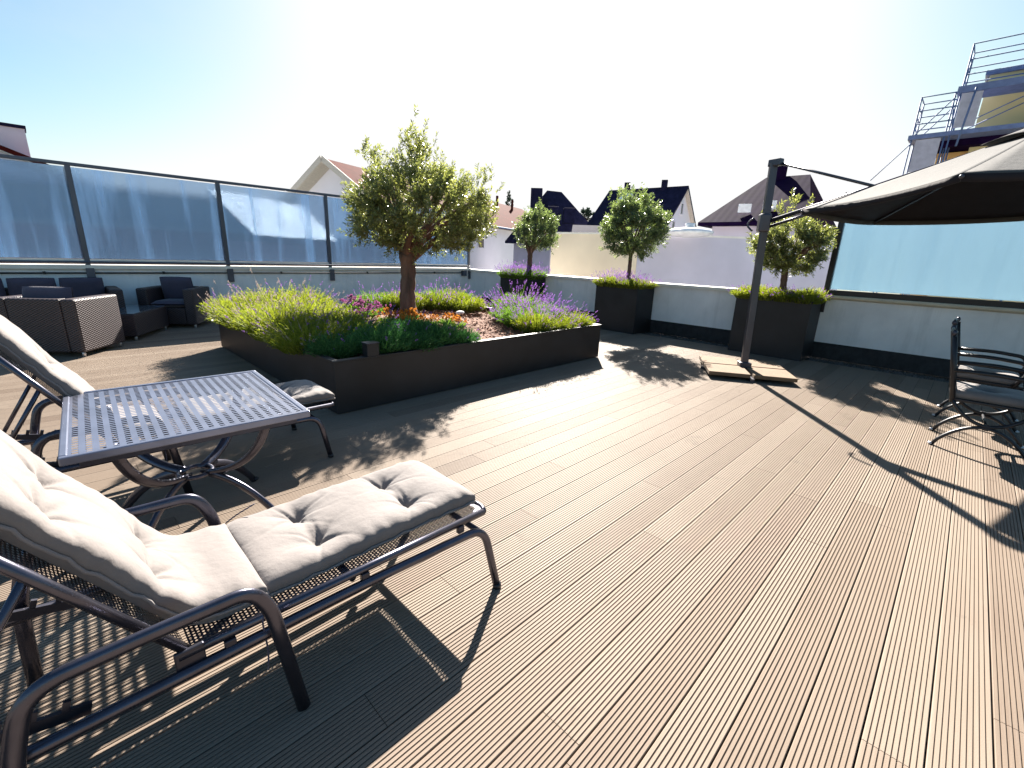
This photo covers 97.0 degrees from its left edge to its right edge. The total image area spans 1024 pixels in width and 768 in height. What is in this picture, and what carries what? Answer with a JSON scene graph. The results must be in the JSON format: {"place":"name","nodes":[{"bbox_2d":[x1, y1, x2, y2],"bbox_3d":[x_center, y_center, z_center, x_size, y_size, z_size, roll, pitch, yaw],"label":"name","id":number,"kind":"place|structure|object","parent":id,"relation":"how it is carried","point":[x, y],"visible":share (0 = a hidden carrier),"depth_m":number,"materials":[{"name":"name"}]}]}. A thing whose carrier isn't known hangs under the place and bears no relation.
{"place":"outdoors","nodes":[
{"label":"outdoors","id":0,"kind":"place"},
{"bbox_2d":[0,0,1023,229],"label":"sky","id":1,"kind":"structure","parent":0,"point":[581,100],"materials":[{"name":"blue"}]},
{"bbox_2d":[837,289,898,293],"bbox_3d":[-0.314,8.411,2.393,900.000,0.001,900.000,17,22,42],"label":"ground","id":2,"kind":"structure","parent":0,"point":[867,291],"depth_m":175.96,"materials":[{"name":"white"}]},
{"bbox_2d":[0,122,48,164],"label":"house","id":3,"kind":"structure","parent":2,"relation":"on","point":[13,139],"depth_m":18.10,"materials":[{"name":"white paint"}]},
{"bbox_2d":[0,257,400,266],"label":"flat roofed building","id":4,"kind":"structure","parent":2,"relation":"on","point":[167,264],"depth_m":12.98,"materials":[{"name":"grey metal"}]},
{"bbox_2d":[233,261,310,265],"bbox_3d":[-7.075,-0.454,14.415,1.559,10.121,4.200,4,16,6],"label":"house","id":5,"kind":"structure","parent":2,"relation":"on","point":[269,265],"depth_m":12.81,"materials":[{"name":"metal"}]},
{"bbox_2d":[289,155,526,270],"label":"house","id":6,"kind":"structure","parent":2,"relation":"on","point":[322,174],"depth_m":34.71,"materials":[{"name":"white paint"}]},
{"bbox_2d":[505,188,587,273],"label":"house","id":7,"kind":"structure","parent":2,"relation":"on","point":[558,203],"depth_m":30.97,"materials":[{"name":"black stone"}]},
{"bbox_2d":[572,225,601,231],"bbox_3d":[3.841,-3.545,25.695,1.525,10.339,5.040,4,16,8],"label":"house","id":8,"kind":"structure","parent":2,"relation":"on","point":[584,228],"depth_m":23.83,"materials":[{"name":"white paint"}]},
{"bbox_2d":[580,207,594,221],"bbox_3d":[5.348,-7.155,34.973,1.616,12.314,1.608,17,22,42],"label":"tree","id":9,"kind":"object","parent":2,"relation":"on","point":[586,214],"visible":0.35,"depth_m":33.14,"materials":[{"name":"green plant"}]},
{"bbox_2d":[550,232,636,277],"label":"flat roofed building","id":10,"kind":"structure","parent":2,"relation":"on","point":[579,254],"depth_m":13.03,"materials":[{"name":"beige paint"}]},
{"bbox_2d":[587,180,695,231],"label":"house","id":11,"kind":"structure","parent":2,"relation":"on","point":[677,201],"depth_m":27.63,"materials":[{"name":"black tile"}]},
{"bbox_2d":[635,223,836,291],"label":"flat roofed building","id":12,"kind":"structure","parent":2,"relation":"on","point":[690,254],"depth_m":12.39,"materials":[{"name":"white paint"}]},
{"bbox_2d":[698,165,836,237],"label":"house","id":13,"kind":"structure","parent":2,"relation":"on","point":[734,216],"depth_m":20.32,"materials":[{"name":"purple tile"}]},
{"bbox_2d":[870,33,1023,300],"bbox_3d":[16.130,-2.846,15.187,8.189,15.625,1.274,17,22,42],"label":"building","id":14,"kind":"structure","parent":2,"relation":"on","point":[925,147],"depth_m":14.76,"materials":[{"name":"white paint"}]},
{"bbox_2d":[903,65,1023,301],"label":"building","id":15,"kind":"structure","parent":2,"relation":"on","point":[969,145],"depth_m":15.02,"materials":[{"name":"beige paint"}]},
{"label":"terrace base","id":16,"kind":"structure","parent":0,"visible":0},
{"bbox_2d":[643,332,1018,389],"bbox_3d":[4.846,-0.411,7.640,17.600,0.060,0.650,17,22,42],"label":"gravel strip","id":17,"kind":"object","parent":16,"relation":"on","point":[885,369],"depth_m":7.19,"materials":[{"name":"grey gravel"}]},
{"bbox_2d":[0,263,470,304],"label":"parapet wall","id":18,"kind":"structure","parent":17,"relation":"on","point":[342,285],"depth_m":9.46,"materials":[{"name":"white concrete"}]},
{"bbox_2d":[0,270,466,275],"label":"cable conduit","id":19,"kind":"object","parent":18,"relation":"attached to","point":[463,272],"visible":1,"depth_m":8.64,"materials":[{"name":"grey metal"}]},
{"bbox_2d":[0,154,470,281],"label":"glass fence","id":20,"kind":"object","parent":18,"relation":"attached to","point":[66,210],"visible":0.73,"depth_m":8.21,"materials":[{"name":"blue glass"}]},
{"bbox_2d":[469,269,1023,388],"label":"parapet wall","id":21,"kind":"structure","parent":17,"relation":"on","point":[909,336],"depth_m":7.07,"materials":[{"name":"white concrete"}]},
{"bbox_2d":[820,192,1023,311],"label":"glass fence","id":22,"kind":"object","parent":21,"relation":"attached to","point":[980,261],"visible":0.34,"depth_m":6.41,"materials":[{"name":"blue glass"}]},
{"bbox_2d":[710,382,962,767],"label":"deck substructure","id":23,"kind":"object","parent":16,"relation":"on","point":[888,624],"depth_m":1.91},
{"bbox_2d":[0,321,1023,767],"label":"deck","id":24,"kind":"structure","parent":23,"relation":"on","point":[662,519],"depth_m":2.08,"materials":[{"name":"beige wood"}]},
{"bbox_2d":[0,286,124,356],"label":"wicker armchair","id":25,"kind":"object","parent":24,"relation":"on","point":[52,319],"visible":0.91,"depth_m":5.68,"materials":[{"name":"wicker"}]},
{"bbox_2d":[0,277,125,307],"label":"wicker sofa","id":26,"kind":"object","parent":24,"relation":"on","point":[84,286],"visible":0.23,"depth_m":7.18,"materials":[{"name":"wicker"}]},
{"bbox_2d":[119,305,168,340],"bbox_3d":[-6.075,-0.984,7.210,0.620,0.411,1.120,-2,17,-16],"label":"coffee table","id":27,"kind":"object","parent":24,"relation":"on","point":[137,320],"visible":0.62,"depth_m":7.08,"materials":[{"name":"brown wicker"}]},
{"bbox_2d":[0,315,334,493],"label":"sun lounger","id":28,"kind":"object","parent":24,"relation":"on","point":[18,345],"visible":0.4,"depth_m":2.43,"materials":[{"name":"metal"}]},
{"bbox_2d":[136,277,212,327],"bbox_3d":[-6.065,-1.493,8.185,0.860,0.858,0.740,-1,16,-12],"label":"wicker armchair","id":29,"kind":"object","parent":24,"relation":"on","point":[179,298],"visible":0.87,"depth_m":8.01,"materials":[{"name":"wicker"}]},
{"bbox_2d":[58,370,309,528],"bbox_3d":[-1.664,0.424,2.372,0.890,0.694,0.980,-12,21,-41],"label":"side table","id":30,"kind":"object","parent":24,"relation":"on","point":[115,454],"visible":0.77,"depth_m":2.20,"materials":[{"name":"metal"}]},
{"bbox_2d":[0,430,500,767],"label":"sun lounger","id":31,"kind":"object","parent":24,"relation":"on","point":[216,570],"visible":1,"depth_m":1.35,"materials":[{"name":"beige fabric"}]},
{"bbox_2d":[219,306,601,413],"bbox_3d":[-1.470,-0.725,6.718,3.832,0.494,4.112,17,22,42],"label":"planter","id":32,"kind":"object","parent":24,"relation":"on","point":[358,382],"visible":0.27,"depth_m":4.98,"materials":[{"name":"black metal"}]},
{"bbox_2d":[196,280,260,318],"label":"lavender bush","id":33,"kind":"object","parent":32,"relation":"in","point":[214,301],"visible":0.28,"depth_m":6.22,"materials":[{"name":"green plant"}]},
{"bbox_2d":[202,289,273,324],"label":"lavender bush","id":34,"kind":"object","parent":32,"relation":"in","point":[221,306],"visible":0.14,"depth_m":5.96,"materials":[{"name":"green plant"}]},
{"bbox_2d":[202,283,287,330],"bbox_3d":[-3.305,-0.983,5.755,1.108,0.549,1.082,0,16,-7],"label":"lavender bush","id":35,"kind":"object","parent":32,"relation":"in","point":[221,318],"visible":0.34,"depth_m":5.59,"materials":[{"name":"green plant"}]},
{"bbox_2d":[224,299,298,331],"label":"lavender bush","id":36,"kind":"object","parent":32,"relation":"in","point":[250,315],"visible":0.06,"depth_m":5.37,"materials":[{"name":"green plant"}]},
{"bbox_2d":[227,284,297,301],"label":"lavender bush","id":37,"kind":"object","parent":32,"relation":"in","point":[257,293],"visible":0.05,"depth_m":6.81,"materials":[{"name":"green plant"}]},
{"bbox_2d":[228,268,314,306],"bbox_3d":[-3.424,-1.294,6.511,1.123,0.725,1.150,-6,18,-25],"label":"lavender bush","id":38,"kind":"object","parent":32,"relation":"in","point":[262,296],"visible":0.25,"depth_m":6.40,"materials":[{"name":"green plant"}]},
{"bbox_2d":[228,282,317,341],"bbox_3d":[-2.688,-0.853,5.182,0.998,0.657,0.974,5,16,11],"label":"lavender bush","id":39,"kind":"object","parent":32,"relation":"in","point":[244,323],"visible":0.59,"depth_m":5.02,"materials":[{"name":"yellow plant"}]},
{"bbox_2d":[243,305,331,346],"bbox_3d":[-2.387,-0.641,4.896,0.917,0.427,0.938,-11,21,-39],"label":"lavender bush","id":40,"kind":"object","parent":32,"relation":"in","point":[265,328],"visible":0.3,"depth_m":4.77,"materials":[{"name":"green plant"}]},
{"bbox_2d":[260,280,338,315],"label":"lavender bush","id":41,"kind":"object","parent":32,"relation":"in","point":[313,305],"visible":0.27,"depth_m":5.93,"materials":[{"name":"green plant"}]},
{"bbox_2d":[250,302,351,354],"bbox_3d":[-2.104,-0.585,4.591,0.948,0.506,0.972,-2,16,-13],"label":"lavender bush","id":42,"kind":"object","parent":32,"relation":"in","point":[290,342],"visible":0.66,"depth_m":4.46,"materials":[{"name":"green plant"}]},
{"bbox_2d":[265,275,336,304],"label":"lavender bush","id":43,"kind":"object","parent":32,"relation":"in","point":[311,294],"visible":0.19,"depth_m":7.00,"materials":[{"name":"green plant"}]},
{"bbox_2d":[282,284,348,311],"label":"lavender bush","id":44,"kind":"object","parent":32,"relation":"in","point":[328,302],"visible":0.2,"depth_m":6.70,"materials":[{"name":"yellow plant"}]},
{"bbox_2d":[298,297,355,318],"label":"lavender bush","id":45,"kind":"object","parent":32,"relation":"in","point":[347,308],"visible":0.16,"depth_m":6.24,"materials":[{"name":"green plant"}]},
{"bbox_2d":[285,294,370,329],"bbox_3d":[-2.142,-0.808,5.344,0.949,0.521,0.972,-1,16,-11],"label":"lavender bush","id":46,"kind":"object","parent":32,"relation":"in","point":[339,317],"visible":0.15,"depth_m":5.35,"materials":[{"name":"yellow plant"}]},
{"bbox_2d":[300,326,363,358],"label":"lavender bush","id":47,"kind":"object","parent":32,"relation":"in","point":[336,348],"visible":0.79,"depth_m":4.27,"materials":[{"name":"green plant"}]},
{"bbox_2d":[340,294,361,309],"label":"flowering plant","id":48,"kind":"object","parent":32,"relation":"in","point":[350,299],"visible":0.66,"depth_m":7.49,"materials":[{"name":"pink plant"}]},
{"bbox_2d":[305,302,398,334],"bbox_3d":[-1.834,-0.711,5.144,1.098,0.466,1.123,4,16,7],"label":"lavender bush","id":49,"kind":"object","parent":32,"relation":"in","point":[353,321],"visible":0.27,"depth_m":5.09,"materials":[{"name":"green plant"}]},
{"bbox_2d":[351,297,370,314],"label":"flowering plant","id":50,"kind":"object","parent":32,"relation":"in","point":[360,302],"visible":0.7,"depth_m":7.32,"materials":[{"name":"pink plant"}]},
{"bbox_2d":[359,304,378,316],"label":"flowering plant","id":51,"kind":"object","parent":32,"relation":"in","point":[368,308],"visible":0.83,"depth_m":6.98,"materials":[{"name":"pink plant"}]},
{"bbox_2d":[361,340,379,356],"bbox_3d":[-1.318,-0.329,4.224,0.110,0.128,0.130,17,22,42],"label":"planter light","id":52,"kind":"object","parent":32,"relation":"on","point":[370,348],"visible":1,"depth_m":4.19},
{"bbox_2d":[346,281,397,310],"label":"lavender bush","id":53,"kind":"object","parent":32,"relation":"in","point":[368,296],"visible":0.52,"depth_m":7.70,"materials":[{"name":"green plant"}]},
{"bbox_2d":[343,311,405,338],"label":"lavender bush","id":54,"kind":"object","parent":32,"relation":"in","point":[362,325],"visible":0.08,"depth_m":4.88,"materials":[{"name":"green plant"}]},
{"bbox_2d":[338,308,421,355],"bbox_3d":[-1.309,-0.514,4.551,0.769,0.450,0.899,11,18,29],"label":"lavender bush","id":55,"kind":"object","parent":32,"relation":"in","point":[389,345],"visible":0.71,"depth_m":4.46,"materials":[{"name":"green plant"}]},
{"bbox_2d":[372,307,395,321],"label":"flowering plant","id":56,"kind":"object","parent":32,"relation":"in","point":[386,311],"visible":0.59,"depth_m":6.32,"materials":[{"name":"orange plant"}]},
{"bbox_2d":[371,282,399,310],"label":"lavender bush","id":57,"kind":"object","parent":32,"relation":"in","point":[389,299],"visible":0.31,"depth_m":7.75,"materials":[{"name":"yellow plant"}]},
{"bbox_2d":[395,309,416,323],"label":"flowering plant","id":58,"kind":"object","parent":32,"relation":"in","point":[404,314],"visible":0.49,"depth_m":5.93,"materials":[{"name":"orange plant"}]},
{"bbox_2d":[388,282,428,311],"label":"lavender bush","id":59,"kind":"object","parent":32,"relation":"in","point":[420,304],"visible":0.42,"depth_m":7.82,"materials":[{"name":"green plant"}]},
{"bbox_2d":[382,310,437,333],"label":"lavender bush","id":60,"kind":"object","parent":32,"relation":"in","point":[409,325],"visible":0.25,"depth_m":5.10,"materials":[{"name":"green plant"}]},
{"bbox_2d":[383,325,444,351],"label":"lavender bush","id":61,"kind":"object","parent":32,"relation":"in","point":[427,342],"visible":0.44,"depth_m":4.65,"materials":[{"name":"green plant"}]},
{"bbox_2d":[336,104,504,316],"bbox_3d":[-1.317,-2.392,6.556,2.278,2.944,2.291,17,22,42],"label":"olive tree","id":62,"kind":"object","parent":32,"relation":"in","point":[395,223],"visible":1,"depth_m":6.10,"materials":[{"name":"green plant"}]},
{"bbox_2d":[402,312,465,344],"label":"lavender bush","id":63,"kind":"object","parent":32,"relation":"in","point":[439,330],"visible":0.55,"depth_m":4.89,"materials":[{"name":"green plant"}]},
{"bbox_2d":[337,308,530,358],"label":"bark mulch","id":64,"kind":"object","parent":32,"relation":"in","point":[470,317],"visible":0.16,"depth_m":6.82,"materials":[{"name":"brown wood"}]},
{"bbox_2d":[416,277,458,301],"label":"lavender bush","id":65,"kind":"object","parent":32,"relation":"in","point":[434,291],"visible":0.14,"depth_m":8.26,"materials":[{"name":"green plant"}]},
{"bbox_2d":[423,287,454,311],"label":"lavender bush","id":66,"kind":"object","parent":32,"relation":"in","point":[441,304],"visible":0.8,"depth_m":7.97,"materials":[{"name":"green plant"}]},
{"bbox_2d":[429,280,474,302],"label":"lavender bush","id":67,"kind":"object","parent":32,"relation":"in","point":[450,292],"visible":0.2,"depth_m":8.36,"materials":[{"name":"green plant"}]},
{"bbox_2d":[447,315,467,329],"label":"flowering plant","id":68,"kind":"object","parent":32,"relation":"in","point":[458,317],"visible":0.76,"depth_m":6.28,"materials":[{"name":"orange plant"}]},
{"bbox_2d":[447,322,481,343],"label":"lavender bush","id":69,"kind":"object","parent":32,"relation":"in","point":[466,337],"visible":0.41,"depth_m":5.07,"materials":[{"name":"green plant"}]},
{"bbox_2d":[444,286,489,312],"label":"lavender bush","id":70,"kind":"object","parent":32,"relation":"in","point":[471,305],"visible":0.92,"depth_m":8.02,"materials":[{"name":"green plant"}]},
{"bbox_2d":[480,292,543,319],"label":"lavender bush","id":71,"kind":"object","parent":32,"relation":"in","point":[493,315],"visible":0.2,"depth_m":6.98,"materials":[{"name":"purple plant"}]},
{"bbox_2d":[483,280,551,310],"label":"lavender bush","id":72,"kind":"object","parent":32,"relation":"in","point":[514,295],"visible":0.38,"depth_m":7.44,"materials":[{"name":"purple plant"}]},
{"bbox_2d":[488,292,562,329],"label":"lavender bush","id":73,"kind":"object","parent":32,"relation":"in","point":[504,317],"visible":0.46,"depth_m":6.46,"materials":[{"name":"purple plant"}]},
{"bbox_2d":[502,292,563,308],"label":"lavender bush","id":74,"kind":"object","parent":32,"relation":"in","point":[537,301],"visible":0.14,"depth_m":7.14,"materials":[{"name":"purple plant"}]},
{"bbox_2d":[510,300,560,333],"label":"lavender bush","id":75,"kind":"object","parent":32,"relation":"in","point":[531,324],"visible":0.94,"depth_m":6.05,"materials":[{"name":"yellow plant"}]},
{"bbox_2d":[518,291,577,317],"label":"lavender bush","id":76,"kind":"object","parent":32,"relation":"in","point":[556,309],"visible":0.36,"depth_m":6.79,"materials":[{"name":"purple plant"}]},
{"bbox_2d":[538,306,581,329],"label":"lavender bush","id":77,"kind":"object","parent":32,"relation":"in","point":[565,325],"visible":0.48,"depth_m":6.30,"materials":[{"name":"green plant"}]},
{"bbox_2d":[548,301,599,326],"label":"lavender bush","id":78,"kind":"object","parent":32,"relation":"in","point":[586,320],"visible":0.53,"depth_m":6.58,"materials":[{"name":"green plant"}]},
{"bbox_2d":[500,277,544,301],"bbox_3d":[0.258,-2.260,11.561,0.930,0.940,0.670,17,22,42],"label":"planter","id":79,"kind":"object","parent":24,"relation":"on","point":[505,284],"visible":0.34,"depth_m":11.23,"materials":[{"name":"black metal"}]},
{"bbox_2d":[494,259,518,277],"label":"lavender bush","id":80,"kind":"object","parent":79,"relation":"in","point":[500,274],"visible":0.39,"depth_m":11.38,"materials":[{"name":"purple plant"}]},
{"bbox_2d":[507,260,533,278],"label":"lavender bush","id":81,"kind":"object","parent":79,"relation":"in","point":[513,274],"visible":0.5,"depth_m":11.06,"materials":[{"name":"purple plant"}]},
{"bbox_2d":[514,262,541,279],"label":"lavender bush","id":82,"kind":"object","parent":79,"relation":"in","point":[530,276],"visible":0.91,"depth_m":10.90,"materials":[{"name":"green plant"}]},
{"bbox_2d":[511,197,560,271],"bbox_3d":[0.579,-3.491,10.915,1.284,1.893,1.218,17,22,42],"label":"olive tree","id":83,"kind":"object","parent":79,"relation":"in","point":[529,234],"visible":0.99,"depth_m":10.66,"materials":[{"name":"green plant"}]},
{"bbox_2d":[524,262,549,279],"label":"lavender bush","id":84,"kind":"object","parent":79,"relation":"in","point":[543,275],"visible":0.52,"depth_m":11.13,"materials":[{"name":"purple plant"}]},
{"bbox_2d":[593,285,654,333],"bbox_3d":[2.348,-1.616,9.574,0.980,0.940,0.670,17,22,42],"label":"planter","id":85,"kind":"object","parent":24,"relation":"on","point":[624,310],"visible":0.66,"depth_m":9.29,"materials":[{"name":"black metal"}]},
{"bbox_2d":[591,270,620,286],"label":"lavender bush","id":86,"kind":"object","parent":85,"relation":"in","point":[597,282],"visible":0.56,"depth_m":9.42,"materials":[{"name":"green plant"}]},
{"bbox_2d":[597,268,631,287],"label":"lavender bush","id":87,"kind":"object","parent":85,"relation":"in","point":[610,280],"visible":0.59,"depth_m":9.27,"materials":[{"name":"green plant"}]},
{"bbox_2d":[612,273,645,287],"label":"lavender bush","id":88,"kind":"object","parent":85,"relation":"in","point":[618,284],"visible":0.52,"depth_m":9.07,"materials":[{"name":"green plant"}]},
{"bbox_2d":[596,182,672,279],"bbox_3d":[2.498,-2.970,9.086,1.596,2.024,1.359,17,22,42],"label":"olive tree","id":89,"kind":"object","parent":85,"relation":"in","point":[628,240],"visible":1,"depth_m":8.84,"materials":[{"name":"green plant"}]},
{"bbox_2d":[616,274,652,289],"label":"lavender bush","id":90,"kind":"object","parent":85,"relation":"in","point":[640,284],"visible":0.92,"depth_m":8.93,"materials":[{"name":"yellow plant"}]},
{"bbox_2d":[635,273,661,288],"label":"lavender bush","id":91,"kind":"object","parent":85,"relation":"in","point":[653,284],"visible":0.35,"depth_m":9.14,"materials":[{"name":"green plant"}]},
{"bbox_2d":[728,295,821,360],"bbox_3d":[4.402,-0.984,7.620,1.110,0.940,0.670,17,22,42],"label":"planter","id":92,"kind":"object","parent":24,"relation":"on","point":[785,330],"visible":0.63,"depth_m":7.31,"materials":[{"name":"black metal"}]},
{"bbox_2d":[727,285,766,298],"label":"lavender bush","id":93,"kind":"object","parent":92,"relation":"in","point":[743,292],"visible":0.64,"depth_m":7.57,"materials":[{"name":"green plant"}]},
{"bbox_2d":[746,285,787,300],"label":"lavender bush","id":94,"kind":"object","parent":92,"relation":"in","point":[763,294],"visible":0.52,"depth_m":7.30,"materials":[{"name":"green plant"}]},
{"bbox_2d":[765,286,808,302],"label":"lavender bush","id":95,"kind":"object","parent":92,"relation":"in","point":[781,295],"visible":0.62,"depth_m":7.14,"materials":[{"name":"green plant"}]},
{"bbox_2d":[745,188,838,290],"bbox_3d":[4.453,-2.219,7.246,1.314,1.731,1.114,17,22,42],"label":"olive tree","id":96,"kind":"object","parent":92,"relation":"in","point":[777,258],"visible":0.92,"depth_m":7.04,"materials":[{"name":"green plant"}]},
{"bbox_2d":[783,288,830,304],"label":"lavender bush","id":97,"kind":"object","parent":92,"relation":"in","point":[815,297],"visible":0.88,"depth_m":6.93,"materials":[{"name":"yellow plant"}]},
{"bbox_2d":[792,284,833,303],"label":"lavender bush","id":98,"kind":"object","parent":92,"relation":"in","point":[821,292],"visible":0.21,"depth_m":7.16,"materials":[{"name":"green plant"}]},
{"bbox_2d":[700,129,1023,381],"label":"cantilever parasol","id":99,"kind":"object","parent":24,"relation":"on","point":[984,185],"visible":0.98,"depth_m":5.08,"materials":[{"name":"fabric"}]},
{"bbox_2d":[699,355,737,365],"bbox_3d":[3.019,-0.323,6.593,0.500,0.050,0.500,6,16,14],"label":"paving slab","id":100,"kind":"object","parent":99,"relation":"on","point":[718,360],"depth_m":6.57,"materials":[{"name":"beige concrete"}]},
{"bbox_2d":[704,363,750,377],"bbox_3d":[2.878,-0.186,6.090,0.500,0.050,0.500,6,16,14],"label":"paving slab","id":101,"kind":"object","parent":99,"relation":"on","point":[725,370],"depth_m":5.96,"materials":[{"name":"beige concrete"}]},
{"bbox_2d":[737,359,784,369],"bbox_3d":[3.540,-0.267,6.462,0.500,0.050,0.500,6,16,13],"label":"paving slab","id":102,"kind":"object","parent":99,"relation":"on","point":[765,364],"depth_m":6.40,"materials":[{"name":"beige concrete"}]},
{"bbox_2d":[746,367,797,382],"bbox_3d":[3.399,-0.129,5.959,0.500,0.050,0.500,6,16,14],"label":"paving slab","id":103,"kind":"object","parent":99,"relation":"on","point":[770,374],"depth_m":5.83,"materials":[{"name":"beige concrete"}]},
{"bbox_2d":[927,325,1023,460],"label":"garden chair","id":104,"kind":"object","parent":24,"relation":"on","point":[1007,399],"visible":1,"depth_m":3.75,"materials":[{"name":"black paint"}]},
{"bbox_2d":[932,317,1023,432],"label":"garden chair","id":105,"kind":"object","parent":24,"relation":"on","point":[995,381],"visible":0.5,"depth_m":4.48,"materials":[{"name":"black paint"}]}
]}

